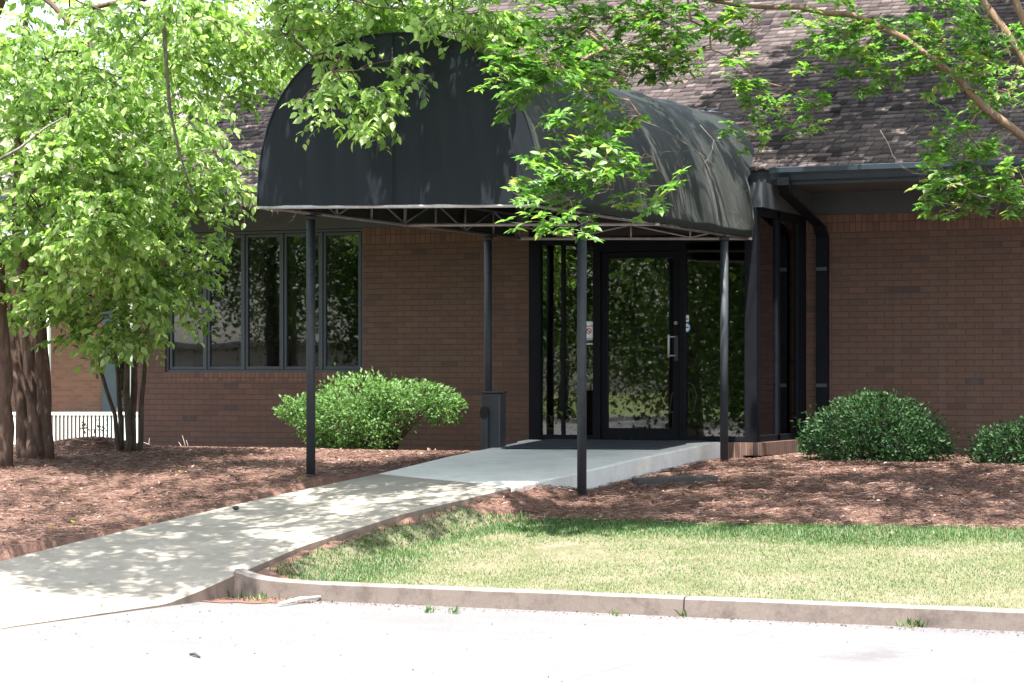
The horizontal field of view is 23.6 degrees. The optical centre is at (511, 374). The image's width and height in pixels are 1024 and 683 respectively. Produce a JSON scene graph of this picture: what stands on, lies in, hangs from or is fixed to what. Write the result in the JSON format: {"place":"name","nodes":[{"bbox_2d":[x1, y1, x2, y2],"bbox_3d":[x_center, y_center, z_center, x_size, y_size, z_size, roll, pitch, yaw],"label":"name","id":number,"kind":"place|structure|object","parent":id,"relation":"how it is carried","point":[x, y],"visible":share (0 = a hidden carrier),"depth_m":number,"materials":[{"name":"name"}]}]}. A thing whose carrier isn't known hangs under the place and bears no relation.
{"place":"outdoors","nodes":[
{"label":"outdoors","id":0,"kind":"place"},
{"bbox_2d":[0,0,474,89],"label":"sky","id":1,"kind":"structure","parent":0,"point":[38,12],"materials":[{"name":"white"}]},
{"bbox_2d":[0,600,1023,682],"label":"parking lot","id":2,"kind":"structure","parent":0,"point":[366,647],"depth_m":15.17,"materials":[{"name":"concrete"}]},
{"bbox_2d":[189,652,200,657],"bbox_3d":[-1.912,1.685,14.779,0.018,0.026,0.179,0,0,-29],"label":"twig","id":3,"kind":"object","parent":2,"relation":"on","point":[195,654],"visible":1,"depth_m":14.76,"materials":[{"name":"wood"}]},
{"bbox_2d":[204,597,307,602],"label":"dirt","id":4,"kind":"structure","parent":2,"relation":"on","point":[232,599],"depth_m":18.42,"materials":[{"name":"brown soil"}]},
{"bbox_2d":[278,596,320,605],"bbox_3d":[-1.577,1.670,18.202,0.028,0.042,0.529,0,0,30],"label":"wood stick","id":5,"kind":"object","parent":2,"relation":"on","point":[297,599],"visible":1,"depth_m":18.17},
{"bbox_2d":[85,589,927,627],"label":"weeds","id":6,"kind":"object","parent":2,"relation":"on","point":[908,622],"visible":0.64,"depth_m":17.44,"materials":[{"name":"green plant"}]},
{"bbox_2d":[10,596,1018,679],"bbox_3d":[-0.091,1.686,15.303,6.660,0.024,4.516,0,0,25],"label":"grit","id":7,"kind":"object","parent":2,"relation":"on","point":[788,621],"visible":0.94,"depth_m":17.25,"materials":[{"name":"gravel"}]},
{"bbox_2d":[0,444,1023,579],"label":"ground","id":8,"kind":"structure","parent":0,"point":[25,548],"depth_m":22.30,"materials":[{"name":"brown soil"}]},
{"bbox_2d":[80,419,113,445],"bbox_3d":[-4.934,0.743,28.997,0.386,0.482,0.359,0,0,-41],"label":"sapling","id":9,"kind":"object","parent":8,"relation":"on","point":[83,428],"visible":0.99,"depth_m":29.00,"materials":[{"name":"green plant"}]},
{"bbox_2d":[13,436,188,452],"bbox_3d":[-5.043,0.832,29.390,2.725,0.210,1.886,0,0,25],"label":"straw pile","id":10,"kind":"object","parent":8,"relation":"on","point":[97,443],"visible":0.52,"depth_m":29.08,"materials":[{"name":"brown plant"}]},
{"bbox_2d":[0,0,232,460],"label":"clump tree","id":11,"kind":"object","parent":8,"relation":"on","point":[92,220],"visible":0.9,"depth_m":24.87,"materials":[{"name":"green plant"}]},
{"bbox_2d":[0,90,236,443],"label":"porch house","id":12,"kind":"structure","parent":8,"relation":"on","point":[78,398],"depth_m":60.00,"materials":[{"name":"white paint"}]},
{"bbox_2d":[117,302,132,431],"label":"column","id":13,"kind":"structure","parent":12,"relation":"in","point":[121,366],"depth_m":59.93,"materials":[{"name":"white paint"}]},
{"bbox_2d":[7,39,295,452],"bbox_3d":[-4.407,-1.479,27.441,3.261,5.013,3.841,0,0,-26],"label":"clump tree","id":14,"kind":"object","parent":8,"relation":"on","point":[174,285],"visible":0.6,"depth_m":26.79,"materials":[{"name":"green plant"}]},
{"bbox_2d":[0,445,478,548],"bbox_3d":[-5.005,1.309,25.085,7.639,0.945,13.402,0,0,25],"label":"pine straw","id":15,"kind":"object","parent":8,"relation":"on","point":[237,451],"visible":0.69,"depth_m":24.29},
{"bbox_2d":[0,474,510,628],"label":"walkway","id":16,"kind":"structure","parent":8,"relation":"on","point":[200,557],"depth_m":19.62,"materials":[{"name":"concrete"}]},
{"bbox_2d":[0,0,539,468],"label":"shade tree","id":17,"kind":"object","parent":8,"relation":"on","point":[206,32],"visible":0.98,"depth_m":23.05,"materials":[{"name":"green plant"}]},
{"bbox_2d":[139,0,482,89],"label":"broadleaf tree","id":18,"kind":"object","parent":8,"relation":"on","point":[325,6],"depth_m":73.30,"materials":[{"name":"green plant"}]},
{"bbox_2d":[186,0,481,105],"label":"broadleaf tree","id":19,"kind":"object","parent":8,"relation":"on","point":[469,4],"visible":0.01,"depth_m":57.13,"materials":[{"name":"green plant"}]},
{"bbox_2d":[272,362,468,449],"bbox_3d":[-1.734,0.404,29.520,2.633,1.122,1.343,0,0,25],"label":"shrub","id":20,"kind":"object","parent":8,"relation":"on","point":[386,404],"visible":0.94,"depth_m":29.31,"materials":[{"name":"green plant"}]},
{"bbox_2d":[233,568,687,616],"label":"kerb","id":21,"kind":"structure","parent":8,"relation":"on","point":[248,581],"depth_m":17.96,"materials":[{"name":"concrete"}]},
{"bbox_2d":[480,391,507,449],"bbox_3d":[-0.206,0.520,26.750,0.250,0.680,0.282,0,0,17],"label":"ash bin","id":22,"kind":"object","parent":8,"relation":"on","point":[493,419],"visible":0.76,"depth_m":26.66,"materials":[{"name":"black plastic"}]},
{"bbox_2d":[257,32,758,496],"bbox_3d":[0.507,-0.984,25.733,2.928,4.347,7.676,0,0,25],"label":"entrance canopy","id":23,"kind":"object","parent":8,"relation":"on","point":[449,164],"visible":0.77,"depth_m":22.69,"materials":[{"name":"black fabric"}]},
{"bbox_2d":[0,0,1023,458],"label":"brick building","id":24,"kind":"structure","parent":8,"relation":"on","point":[850,272],"depth_m":29.20,"materials":[{"name":"brick"}]},
{"bbox_2d":[166,228,362,371],"bbox_3d":[-3.192,-0.946,31.679,2.944,1.828,0.105,0,0,25],"label":"window","id":25,"kind":"structure","parent":24,"relation":"in","point":[261,326],"depth_m":31.59,"materials":[{"name":"glass"}]},
{"bbox_2d":[543,416,559,433],"bbox_3d":[0.455,0.591,28.072,0.204,0.274,0.176,0,0,-27],"label":"flower pot","id":26,"kind":"object","parent":24,"relation":"on","point":[550,429],"visible":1,"depth_m":28.06,"materials":[{"name":"ceramic"}]},
{"bbox_2d":[548,408,571,434],"bbox_3d":[0.575,0.545,28.043,0.244,0.366,0.305,0,0,25],"label":"flower pot","id":27,"kind":"object","parent":24,"relation":"on","point":[566,421],"visible":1,"depth_m":28.01,"materials":[{"name":"ceramic"}]},
{"bbox_2d":[558,396,592,434],"bbox_3d":[0.806,0.485,27.954,0.430,0.486,0.638,0,0,25],"label":"flower pot","id":28,"kind":"object","parent":24,"relation":"on","point":[574,430],"visible":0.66,"depth_m":27.93,"materials":[{"name":"ceramic"}]},
{"bbox_2d":[601,251,678,439],"bbox_3d":[1.432,-0.328,27.509,0.941,2.112,0.128,0,0,25],"label":"door","id":29,"kind":"structure","parent":24,"relation":"in","point":[606,432],"depth_m":27.55,"materials":[{"name":"black metal"}]},
{"bbox_2d":[623,381,661,427],"bbox_3d":[1.477,0.412,28.022,0.393,0.681,0.415,0,0,25],"label":"wire chair","id":30,"kind":"object","parent":24,"relation":"on","point":[634,412],"visible":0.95,"depth_m":28.14,"materials":[{"name":"black paint"}]},
{"bbox_2d":[656,382,697,435],"bbox_3d":[1.855,0.412,27.782,0.393,0.681,0.415,0,0,42],"label":"wire chair","id":31,"kind":"object","parent":24,"relation":"on","point":[669,411],"visible":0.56,"depth_m":27.83,"materials":[{"name":"black paint"}]},
{"bbox_2d":[693,409,719,435],"bbox_3d":[2.163,0.548,27.314,0.326,0.361,0.350,0,0,-2],"label":"flower pot","id":32,"kind":"object","parent":24,"relation":"on","point":[703,431],"visible":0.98,"depth_m":27.29,"materials":[{"name":"ceramic"}]},
{"bbox_2d":[705,400,732,435],"bbox_3d":[2.296,0.500,27.339,0.312,0.456,0.444,0,0,-1],"label":"flower pot","id":33,"kind":"object","parent":24,"relation":"on","point":[716,432],"visible":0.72,"depth_m":27.21,"materials":[{"name":"ceramic"}]},
{"bbox_2d":[728,418,739,435],"bbox_3d":[2.431,0.597,27.183,0.186,0.263,0.207,0,0,1],"label":"flower pot","id":34,"kind":"object","parent":24,"relation":"on","point":[731,431],"visible":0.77,"depth_m":27.14,"materials":[{"name":"ceramic"}]},
{"bbox_2d":[380,442,703,491],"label":"porch slab","id":35,"kind":"structure","parent":8,"relation":"on","point":[513,469],"depth_m":24.45,"materials":[{"name":"concrete"}]},
{"bbox_2d":[502,439,705,449],"bbox_3d":[0.991,0.760,26.742,1.820,0.069,1.550,0,0,25],"label":"door mat","id":36,"kind":"object","parent":35,"relation":"on","point":[602,444],"depth_m":26.56,"materials":[{"name":"rubber"}]},
{"bbox_2d":[517,440,719,459],"bbox_3d":[1.149,0.850,27.233,2.432,0.220,0.666,0,0,25],"label":"porch landing","id":37,"kind":"object","parent":8,"relation":"on","point":[712,450],"visible":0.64,"depth_m":26.64,"materials":[{"name":"concrete"}]},
{"bbox_2d":[478,452,801,520],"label":"weeds","id":38,"kind":"object","parent":8,"relation":"on","point":[509,516],"visible":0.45,"depth_m":21.04,"materials":[{"name":"green plant"}]},
{"bbox_2d":[632,475,717,486],"bbox_3d":[1.593,1.038,24.003,0.814,0.102,0.240,0,0,-11],"label":"splash block","id":39,"kind":"object","parent":8,"relation":"on","point":[650,480],"depth_m":23.89,"materials":[{"name":"concrete"}]},
{"bbox_2d":[467,0,1023,243],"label":"crape myrtle","id":40,"kind":"object","parent":8,"relation":"on","point":[536,74],"visible":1,"depth_m":21.90,"materials":[{"name":"green plant"}]},
{"bbox_2d":[474,452,1023,530],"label":"pine straw","id":41,"kind":"object","parent":8,"relation":"on","point":[797,484],"visible":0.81,"depth_m":22.52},
{"bbox_2d":[684,596,1023,631],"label":"kerb","id":42,"kind":"structure","parent":8,"relation":"on","point":[951,617],"depth_m":16.72,"materials":[{"name":"concrete"}]},
{"bbox_2d":[792,387,962,462],"bbox_3d":[3.918,0.576,26.348,1.831,0.908,1.424,0,0,25],"label":"shrub","id":43,"kind":"object","parent":8,"relation":"on","point":[870,442],"visible":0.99,"depth_m":26.12,"materials":[{"name":"green plant"}]},
{"bbox_2d":[957,411,1023,465],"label":"shrub","id":44,"kind":"object","parent":8,"relation":"on","point":[993,447],"visible":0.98,"depth_m":25.23,"materials":[{"name":"green plant"}]},
{"bbox_2d":[268,503,1023,608],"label":"lawn","id":45,"kind":"structure","parent":0,"point":[546,548],"depth_m":18.90,"materials":[{"name":"plant"}]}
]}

